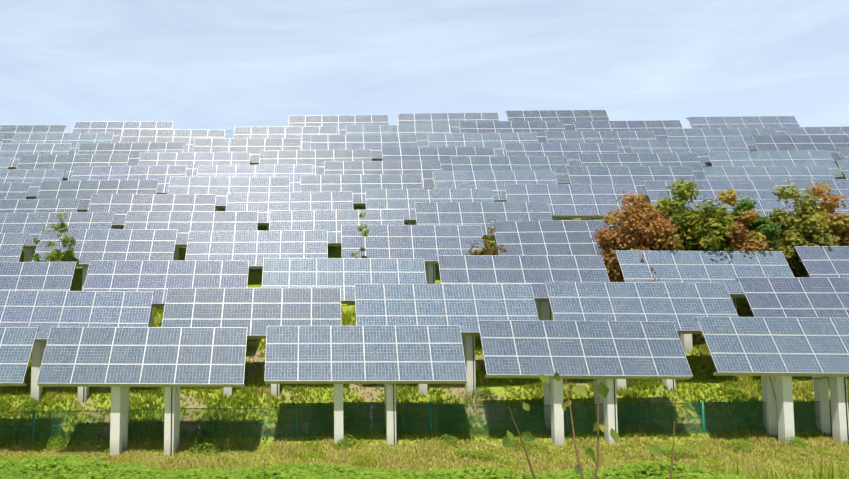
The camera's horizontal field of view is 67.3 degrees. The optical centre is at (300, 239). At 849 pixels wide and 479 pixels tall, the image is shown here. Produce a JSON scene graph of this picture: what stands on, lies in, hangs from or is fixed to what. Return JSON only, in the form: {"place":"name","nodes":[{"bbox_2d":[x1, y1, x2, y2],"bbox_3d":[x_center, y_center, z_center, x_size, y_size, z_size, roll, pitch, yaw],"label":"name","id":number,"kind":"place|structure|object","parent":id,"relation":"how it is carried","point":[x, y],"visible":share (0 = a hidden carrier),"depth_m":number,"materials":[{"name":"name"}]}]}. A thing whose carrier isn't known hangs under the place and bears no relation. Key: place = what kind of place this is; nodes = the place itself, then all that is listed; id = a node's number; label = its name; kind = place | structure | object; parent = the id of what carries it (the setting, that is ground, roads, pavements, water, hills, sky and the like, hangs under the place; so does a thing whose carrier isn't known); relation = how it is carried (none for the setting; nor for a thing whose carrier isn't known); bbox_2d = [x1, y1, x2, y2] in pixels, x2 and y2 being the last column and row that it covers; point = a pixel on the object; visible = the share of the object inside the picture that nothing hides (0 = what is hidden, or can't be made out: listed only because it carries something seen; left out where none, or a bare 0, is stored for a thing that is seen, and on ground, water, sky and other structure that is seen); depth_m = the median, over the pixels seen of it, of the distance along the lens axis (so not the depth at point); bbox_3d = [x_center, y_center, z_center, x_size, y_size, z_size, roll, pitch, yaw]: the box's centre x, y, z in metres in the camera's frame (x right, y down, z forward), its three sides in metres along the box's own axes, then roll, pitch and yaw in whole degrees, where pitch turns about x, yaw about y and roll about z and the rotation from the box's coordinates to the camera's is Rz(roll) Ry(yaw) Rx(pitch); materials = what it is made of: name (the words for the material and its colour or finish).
{"place":"outdoors","nodes":[
{"label":"outdoors","id":0,"kind":"place"},
{"bbox_2d":[0,151,848,478],"bbox_3d":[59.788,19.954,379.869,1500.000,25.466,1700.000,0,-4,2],"label":"terrain","id":1,"kind":"structure","parent":0,"point":[254,281],"depth_m":33.38,"materials":[{"name":"green plant"}]},
{"bbox_2d":[0,159,11,169],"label":"solar panel","id":2,"kind":"object","parent":1,"relation":"on","point":[4,164],"visible":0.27,"depth_m":56.36,"materials":[{"name":"blue glass"}]},
{"bbox_2d":[0,233,27,261],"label":"solar panel","id":3,"kind":"object","parent":1,"relation":"on","point":[11,246],"visible":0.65,"depth_m":44.75,"materials":[{"name":"blue glass"}]},
{"bbox_2d":[0,183,31,198],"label":"solar panel","id":4,"kind":"object","parent":1,"relation":"on","point":[13,190],"visible":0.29,"depth_m":51.94,"materials":[{"name":"blue glass"}]},
{"bbox_2d":[0,327,38,385],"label":"solar panel","id":5,"kind":"object","parent":1,"relation":"on","point":[16,345],"visible":1,"depth_m":31.15,"materials":[{"name":"blue glass"}]},
{"bbox_2d":[0,169,64,198],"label":"solar panel","id":6,"kind":"object","parent":1,"relation":"on","point":[35,178],"visible":0.33,"depth_m":54.27,"materials":[{"name":"blue glass"}]},
{"bbox_2d":[0,125,66,142],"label":"solar panel","id":7,"kind":"object","parent":1,"relation":"on","point":[8,131],"visible":0.29,"depth_m":63.20,"materials":[{"name":"blue glass"}]},
{"bbox_2d":[0,143,71,169],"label":"solar panel","id":8,"kind":"object","parent":1,"relation":"on","point":[13,152],"visible":0.33,"depth_m":58.94,"materials":[{"name":"blue glass"}]},
{"bbox_2d":[0,262,76,290],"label":"solar panel","id":9,"kind":"object","parent":1,"relation":"on","point":[36,276],"visible":0.42,"depth_m":38.43,"materials":[{"name":"blue glass"}]},
{"bbox_2d":[0,199,80,212],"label":"solar panel","id":10,"kind":"object","parent":1,"relation":"on","point":[34,205],"visible":0.29,"depth_m":49.63,"materials":[{"name":"blue glass"}]},
{"bbox_2d":[32,226,55,261],"bbox_3d":[-17.166,2.719,41.773,1.976,7.235,2.033,-3,-4,37],"label":"tree sapling","id":11,"kind":"object","parent":1,"relation":"on","point":[36,256],"visible":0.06,"depth_m":41.81,"materials":[{"name":"green plant"}]},
{"bbox_2d":[0,212,114,261],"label":"solar panel","id":12,"kind":"object","parent":1,"relation":"on","point":[30,224],"visible":0.29,"depth_m":47.05,"materials":[{"name":"blue glass"}]},
{"bbox_2d":[43,211,78,275],"bbox_3d":[-15.906,2.345,41.350,2.290,8.406,2.758,0,-4,2],"label":"tree sapling","id":13,"kind":"object","parent":1,"relation":"on","point":[56,255],"visible":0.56,"depth_m":41.14,"materials":[{"name":"green plant"}]},
{"bbox_2d":[11,133,113,154],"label":"solar panel","id":14,"kind":"object","parent":1,"relation":"on","point":[76,140],"visible":0.25,"depth_m":61.00,"materials":[{"name":"blue glass"}]},
{"bbox_2d":[16,154,129,180],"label":"solar panel","id":15,"kind":"object","parent":1,"relation":"on","point":[68,163],"visible":0.35,"depth_m":56.06,"materials":[{"name":"blue glass"}]},
{"bbox_2d":[0,291,153,402],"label":"solar panel","id":16,"kind":"object","parent":1,"relation":"on","point":[44,312],"visible":0.58,"depth_m":35.06,"materials":[{"name":"blue glass"}]},
{"bbox_2d":[37,180,158,228],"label":"solar panel","id":17,"kind":"object","parent":1,"relation":"on","point":[83,191],"visible":0.44,"depth_m":51.75,"materials":[{"name":"blue glass"}]},
{"bbox_2d":[32,229,177,290],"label":"solar panel","id":18,"kind":"object","parent":1,"relation":"on","point":[95,244],"visible":0.46,"depth_m":44.55,"materials":[{"name":"blue glass"}]},
{"bbox_2d":[72,121,172,142],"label":"solar panel","id":19,"kind":"object","parent":1,"relation":"on","point":[116,128],"visible":0.27,"depth_m":63.14,"materials":[{"name":"blue glass"}]},
{"bbox_2d":[70,165,186,193],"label":"solar panel","id":20,"kind":"object","parent":1,"relation":"on","point":[160,173],"visible":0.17,"depth_m":53.78,"materials":[{"name":"blue glass"}]},
{"bbox_2d":[78,142,184,165],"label":"solar panel","id":21,"kind":"object","parent":1,"relation":"on","point":[133,150],"visible":0.27,"depth_m":58.46,"materials":[{"name":"blue glass"}]},
{"bbox_2d":[36,327,247,456],"bbox_3d":[-7.692,8.881,30.610,10.000,8.969,2.045,0,-4,1],"label":"solar panel","id":22,"kind":"object","parent":1,"relation":"on","point":[170,364],"visible":1,"depth_m":30.43,"materials":[{"name":"blue glass"}]},
{"bbox_2d":[88,194,215,227],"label":"solar panel","id":23,"kind":"object","parent":1,"relation":"on","point":[120,205],"visible":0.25,"depth_m":49.26,"materials":[{"name":"blue glass"}]},
{"bbox_2d":[83,261,248,360],"bbox_3d":[-8.213,5.772,38.010,10.000,8.969,2.045,0,-3,2],"label":"solar panel","id":24,"kind":"object","parent":1,"relation":"on","point":[126,276],"visible":0.54,"depth_m":38.10,"materials":[{"name":"blue glass"}]},
{"bbox_2d":[121,129,224,151],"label":"solar panel","id":25,"kind":"object","parent":1,"relation":"on","point":[143,135],"visible":0.35,"depth_m":60.72,"materials":[{"name":"blue glass"}]},
{"bbox_2d":[124,211,257,260],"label":"solar panel","id":26,"kind":"object","parent":1,"relation":"on","point":[182,222],"visible":0.42,"depth_m":46.84,"materials":[{"name":"blue glass"}]},
{"bbox_2d":[138,152,249,176],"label":"solar panel","id":27,"kind":"object","parent":1,"relation":"on","point":[190,160],"visible":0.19,"depth_m":56.13,"materials":[{"name":"blue glass"}]},
{"bbox_2d":[168,177,289,221],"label":"solar panel","id":28,"kind":"object","parent":1,"relation":"on","point":[220,187],"visible":0.4,"depth_m":51.31,"materials":[{"name":"blue glass"}]},
{"bbox_2d":[193,138,300,164],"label":"solar panel","id":29,"kind":"object","parent":1,"relation":"on","point":[254,147],"visible":0.44,"depth_m":58.04,"materials":[{"name":"blue glass"}]},
{"bbox_2d":[161,288,340,397],"bbox_3d":[-2.712,7.228,34.939,10.000,8.969,2.045,0,-4,2],"label":"solar panel","id":30,"kind":"object","parent":1,"relation":"on","point":[260,315],"visible":0.71,"depth_m":34.97,"materials":[{"name":"blue glass"}]},
{"bbox_2d":[197,164,312,230],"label":"solar panel","id":31,"kind":"object","parent":1,"relation":"on","point":[296,172],"visible":0.35,"depth_m":53.52,"materials":[{"name":"blue glass"}]},
{"bbox_2d":[185,230,327,270],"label":"solar panel","id":32,"kind":"object","parent":1,"relation":"on","point":[219,245],"visible":0.62,"depth_m":44.05,"materials":[{"name":"blue glass"}]},
{"bbox_2d":[234,126,336,151],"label":"solar panel","id":33,"kind":"object","parent":1,"relation":"on","point":[303,133],"visible":0.27,"depth_m":60.44,"materials":[{"name":"blue glass"}]},
{"bbox_2d":[226,191,352,225],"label":"solar panel","id":34,"kind":"object","parent":1,"relation":"on","point":[260,204],"visible":0.38,"depth_m":49.04,"materials":[{"name":"blue glass"}]},
{"bbox_2d":[259,149,370,178],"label":"solar panel","id":35,"kind":"object","parent":1,"relation":"on","point":[316,158],"visible":0.4,"depth_m":55.58,"materials":[{"name":"blue glass"}]},
{"bbox_2d":[269,209,403,284],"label":"solar panel","id":36,"kind":"object","parent":1,"relation":"on","point":[327,220],"visible":0.52,"depth_m":46.40,"materials":[{"name":"blue glass"}]},
{"bbox_2d":[289,115,388,137],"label":"solar panel","id":37,"kind":"object","parent":1,"relation":"on","point":[316,120],"visible":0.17,"depth_m":62.36,"materials":[{"name":"blue glass"}]},
{"bbox_2d":[262,258,426,342],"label":"solar panel","id":38,"kind":"object","parent":1,"relation":"on","point":[330,273],"visible":0.46,"depth_m":38.15,"materials":[{"name":"blue glass"}]},
{"bbox_2d":[351,213,368,257],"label":"tree sapling","id":39,"kind":"object","parent":1,"relation":"on","point":[364,233],"visible":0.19,"depth_m":40.43,"materials":[{"name":"green plant"}]},
{"bbox_2d":[301,174,422,207],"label":"solar panel","id":40,"kind":"object","parent":1,"relation":"on","point":[355,183],"visible":0.56,"depth_m":51.26,"materials":[{"name":"blue glass"}]},
{"bbox_2d":[310,135,417,160],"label":"solar panel","id":41,"kind":"object","parent":1,"relation":"on","point":[375,144],"visible":0.42,"depth_m":58.12,"materials":[{"name":"blue glass"}]},
{"bbox_2d":[265,325,467,444],"bbox_3d":[3.253,8.935,31.567,10.000,8.969,2.045,0,-3,2],"label":"solar panel","id":42,"kind":"object","parent":1,"relation":"on","point":[344,351],"visible":1,"depth_m":31.29,"materials":[{"name":"blue glass"}]},
{"bbox_2d":[324,161,441,209],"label":"solar panel","id":43,"kind":"object","parent":1,"relation":"on","point":[427,169],"visible":0.31,"depth_m":53.30,"materials":[{"name":"blue glass"}]},
{"bbox_2d":[346,125,449,169],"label":"solar panel","id":44,"kind":"object","parent":1,"relation":"on","point":[420,132],"visible":0.31,"depth_m":60.03,"materials":[{"name":"blue glass"}]},
{"bbox_2d":[341,225,483,283],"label":"solar panel","id":45,"kind":"object","parent":1,"relation":"on","point":[447,240],"visible":0.6,"depth_m":43.86,"materials":[{"name":"blue glass"}]},
{"bbox_2d":[0,336,848,446],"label":"meadow vegetation","id":46,"kind":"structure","parent":1,"relation":"on","point":[756,389],"depth_m":33.51,"materials":[{"name":"green plant"}]},
{"bbox_2d":[0,433,848,478],"bbox_3d":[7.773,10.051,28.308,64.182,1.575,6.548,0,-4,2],"label":"grass","id":47,"kind":"structure","parent":1,"relation":"on","point":[709,450],"depth_m":29.26,"materials":[{"name":"green plant"}]},
{"bbox_2d":[0,400,848,440],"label":"chain link fence","id":48,"kind":"object","parent":1,"relation":"on","point":[703,416],"visible":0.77,"depth_m":31.89,"materials":[{"name":"teal metal"}]},
{"bbox_2d":[0,455,848,478],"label":"weeds","id":49,"kind":"object","parent":1,"relation":"on","point":[63,466],"visible":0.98,"depth_m":6.73,"materials":[{"name":"green plant"}]},
{"bbox_2d":[0,339,848,464],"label":"bank weeds","id":50,"kind":"object","parent":1,"relation":"on","point":[684,452],"visible":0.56,"depth_m":31.11,"materials":[{"name":"green plant"}]},
{"bbox_2d":[365,189,493,254],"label":"solar panel","id":51,"kind":"object","parent":1,"relation":"on","point":[375,199],"visible":0.42,"depth_m":48.79,"materials":[{"name":"blue glass"}]},
{"bbox_2d":[119,297,754,344],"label":"meadow vegetation","id":52,"kind":"object","parent":1,"relation":"on","point":[345,317],"visible":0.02,"depth_m":42.19,"materials":[{"name":"green plant"}]},
{"bbox_2d":[381,147,494,187],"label":"solar panel","id":53,"kind":"object","parent":1,"relation":"on","point":[442,155],"visible":0.31,"depth_m":55.43,"materials":[{"name":"blue glass"}]},
{"bbox_2d":[354,284,538,395],"bbox_3d":[8.080,6.992,34.633,10.000,8.970,2.045,0,-3,1],"label":"solar panel","id":54,"kind":"object","parent":1,"relation":"on","point":[428,304],"visible":0.71,"depth_m":34.55,"materials":[{"name":"blue glass"}]},
{"bbox_2d":[397,112,498,133],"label":"solar panel","id":55,"kind":"object","parent":1,"relation":"on","point":[451,120],"visible":0.31,"depth_m":62.09,"materials":[{"name":"blue glass"}]},
{"bbox_2d":[427,132,537,155],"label":"solar panel","id":56,"kind":"object","parent":1,"relation":"on","point":[494,140],"visible":0.38,"depth_m":57.36,"materials":[{"name":"blue glass"}]},
{"bbox_2d":[414,202,552,280],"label":"solar panel","id":57,"kind":"object","parent":1,"relation":"on","point":[453,213],"visible":0.33,"depth_m":46.36,"materials":[{"name":"blue glass"}]},
{"bbox_2d":[465,219,507,254],"bbox_3d":[12.218,2.245,40.230,2.966,7.199,3.090,0,-4,2],"label":"tree","id":58,"kind":"object","parent":1,"relation":"on","point":[487,250],"visible":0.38,"depth_m":40.26,"materials":[{"name":"brown plant"}]},
{"bbox_2d":[433,171,557,242],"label":"solar panel","id":59,"kind":"object","parent":1,"relation":"on","point":[472,180],"visible":0.27,"depth_m":50.83,"materials":[{"name":"blue glass"}]},
{"bbox_2d":[450,156,570,219],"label":"solar panel","id":60,"kind":"object","parent":1,"relation":"on","point":[557,164],"visible":0.38,"depth_m":53.20,"materials":[{"name":"blue glass"}]},
{"bbox_2d":[459,121,564,145],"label":"solar panel","id":61,"kind":"object","parent":1,"relation":"on","point":[539,128],"visible":0.38,"depth_m":59.82,"materials":[{"name":"blue glass"}]},
{"bbox_2d":[437,255,609,337],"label":"solar panel","id":62,"kind":"object","parent":1,"relation":"on","point":[537,271],"visible":0.42,"depth_m":37.67,"materials":[{"name":"blue glass"}]},
{"bbox_2d":[505,110,609,130],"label":"solar panel","id":63,"kind":"object","parent":1,"relation":"on","point":[567,117],"visible":0.27,"depth_m":62.07,"materials":[{"name":"blue glass"}]},
{"bbox_2d":[492,220,623,279],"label":"solar panel","id":64,"kind":"object","parent":1,"relation":"on","point":[561,237],"visible":0.48,"depth_m":43.79,"materials":[{"name":"blue glass"}]},
{"bbox_2d":[504,143,618,165],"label":"solar panel","id":65,"kind":"object","parent":1,"relation":"on","point":[570,151],"visible":0.21,"depth_m":55.24,"materials":[{"name":"blue glass"}]},
{"bbox_2d":[504,184,637,220],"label":"solar panel","id":66,"kind":"object","parent":1,"relation":"on","point":[586,201],"visible":0.62,"depth_m":48.17,"materials":[{"name":"blue glass"}]},
{"bbox_2d":[477,320,692,445],"bbox_3d":[14.192,8.645,31.310,10.000,8.969,2.045,0,-4,1],"label":"solar panel","id":67,"kind":"object","parent":1,"relation":"on","point":[607,353],"visible":0.92,"depth_m":31.13,"materials":[{"name":"blue glass"}]},
{"bbox_2d":[502,372,697,478],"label":"weed","id":68,"kind":"object","parent":1,"relation":"on","point":[598,459],"visible":1,"depth_m":2.28,"materials":[{"name":"green plant"}]},
{"bbox_2d":[544,131,655,152],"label":"solar panel","id":69,"kind":"object","parent":1,"relation":"on","point":[620,139],"visible":0.29,"depth_m":57.40,"materials":[{"name":"blue glass"}]},
{"bbox_2d":[573,120,682,139],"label":"solar panel","id":70,"kind":"object","parent":1,"relation":"on","point":[657,127],"visible":0.29,"depth_m":59.31,"materials":[{"name":"blue glass"}]},
{"bbox_2d":[566,166,695,225],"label":"solar panel","id":71,"kind":"object","parent":1,"relation":"on","point":[636,176],"visible":0.33,"depth_m":50.59,"materials":[{"name":"blue glass"}]},
{"bbox_2d":[590,190,681,281],"bbox_3d":[21.581,1.288,39.791,5.393,9.035,5.982,0,-4,2],"label":"tree cluster","id":72,"kind":"object","parent":1,"relation":"on","point":[636,215],"visible":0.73,"depth_m":39.22,"materials":[{"name":"brown plant"}]},
{"bbox_2d":[544,282,737,390],"bbox_3d":[18.891,6.868,34.391,10.000,8.969,2.045,0,-4,2],"label":"solar panel","id":73,"kind":"object","parent":1,"relation":"on","point":[682,306],"visible":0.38,"depth_m":34.44,"materials":[{"name":"blue glass"}]},
{"bbox_2d":[578,153,706,217],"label":"solar panel","id":74,"kind":"object","parent":1,"relation":"on","point":[691,160],"visible":0.35,"depth_m":52.88,"materials":[{"name":"blue glass"}]},
{"bbox_2d":[638,177,736,250],"bbox_3d":[25.247,0.791,40.470,5.516,9.700,6.425,3,-5,-39],"label":"tree cluster","id":75,"kind":"object","parent":1,"relation":"on","point":[702,234],"visible":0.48,"depth_m":39.00,"materials":[{"name":"green plant"}]},
{"bbox_2d":[628,140,747,166],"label":"solar panel","id":76,"kind":"object","parent":1,"relation":"on","point":[700,148],"visible":0.4,"depth_m":54.66,"materials":[{"name":"blue glass"}]},
{"bbox_2d":[614,251,793,352],"bbox_3d":[24.332,5.147,37.261,10.000,8.969,2.045,0,-4,2],"label":"solar panel","id":77,"kind":"object","parent":1,"relation":"on","point":[728,268],"visible":0.5,"depth_m":37.36,"materials":[{"name":"blue glass"}]},
{"bbox_2d":[642,180,777,248],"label":"solar panel","id":78,"kind":"object","parent":1,"relation":"on","point":[712,189],"visible":0.21,"depth_m":48.28,"materials":[{"name":"blue glass"}]},
{"bbox_2d":[664,128,777,150],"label":"solar panel","id":79,"kind":"object","parent":1,"relation":"on","point":[744,134],"visible":0.17,"depth_m":56.98,"materials":[{"name":"blue glass"}]},
{"bbox_2d":[695,188,772,255],"bbox_3d":[27.510,1.283,39.791,4.579,9.077,4.592,0,-4,2],"label":"tree cluster","id":80,"kind":"object","parent":1,"relation":"on","point":[752,241],"visible":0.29,"depth_m":38.67,"materials":[{"name":"orange plant"}]},
{"bbox_2d":[686,116,799,134],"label":"solar panel","id":81,"kind":"object","parent":1,"relation":"on","point":[778,124],"visible":0.25,"depth_m":59.18,"materials":[{"name":"blue glass"}]},
{"bbox_2d":[728,197,783,316],"bbox_3d":[29.237,1.247,40.797,4.812,8.096,4.382,0,-4,2],"label":"tree cluster","id":82,"kind":"object","parent":1,"relation":"on","point":[768,231],"visible":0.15,"depth_m":39.74,"materials":[{"name":"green plant"}]},
{"bbox_2d":[700,166,834,198],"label":"solar panel","id":83,"kind":"object","parent":1,"relation":"on","point":[777,175],"visible":0.35,"depth_m":50.28,"materials":[{"name":"blue glass"}]},
{"bbox_2d":[695,317,848,444],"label":"solar panel","id":84,"kind":"object","parent":1,"relation":"on","point":[779,351],"visible":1,"depth_m":30.54,"materials":[{"name":"blue glass"}]},
{"bbox_2d":[706,150,843,198],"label":"solar panel","id":85,"kind":"object","parent":1,"relation":"on","point":[774,158],"visible":0.38,"depth_m":52.54,"materials":[{"name":"blue glass"}]},
{"bbox_2d":[711,199,848,267],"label":"solar panel","id":86,"kind":"object","parent":1,"relation":"on","point":[763,206],"visible":0.06,"depth_m":45.64,"materials":[{"name":"blue glass"}]},
{"bbox_2d":[736,277,848,381],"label":"solar panel","id":87,"kind":"object","parent":1,"relation":"on","point":[797,297],"visible":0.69,"depth_m":34.30,"materials":[{"name":"blue glass"}]},
{"bbox_2d":[750,135,848,162],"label":"solar panel","id":88,"kind":"object","parent":1,"relation":"on","point":[831,144],"visible":0.35,"depth_m":54.67,"materials":[{"name":"blue glass"}]},
{"bbox_2d":[759,180,841,277],"bbox_3d":[31.761,0.799,39.935,5.513,9.387,4.458,-3,-5,44],"label":"tree cluster","id":89,"kind":"object","parent":1,"relation":"on","point":[810,223],"visible":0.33,"depth_m":39.26,"materials":[{"name":"green plant"}]},
{"bbox_2d":[780,181,848,264],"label":"tree cluster","id":90,"kind":"object","parent":1,"relation":"on","point":[839,226],"visible":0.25,"depth_m":39.32,"materials":[{"name":"orange plant"}]},
{"bbox_2d":[783,126,848,167],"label":"solar panel","id":91,"kind":"object","parent":1,"relation":"on","point":[843,130],"visible":0.27,"depth_m":56.91,"materials":[{"name":"blue glass"}]},
{"bbox_2d":[789,179,848,198],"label":"solar panel","id":92,"kind":"object","parent":1,"relation":"on","point":[840,187],"visible":0.27,"depth_m":47.86,"materials":[{"name":"blue glass"}]},
{"bbox_2d":[793,246,848,277],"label":"solar panel","id":93,"kind":"object","parent":1,"relation":"on","point":[825,261],"visible":0.73,"depth_m":37.26,"materials":[{"name":"blue glass"}]},
{"bbox_2d":[835,161,848,178],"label":"solar panel","id":94,"kind":"object","parent":1,"relation":"on","point":[844,166],"visible":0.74,"depth_m":50.37,"materials":[{"name":"blue glass"}]},
{"bbox_2d":[836,148,848,160],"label":"solar panel","id":95,"kind":"object","parent":1,"relation":"on","point":[844,152],"visible":0.83,"depth_m":52.60,"materials":[{"name":"blue glass"}]},
{"bbox_2d":[0,0,848,142],"label":"sky","id":96,"kind":"structure","parent":0,"point":[226,65],"materials":[{"name":"blue"}]}
]}

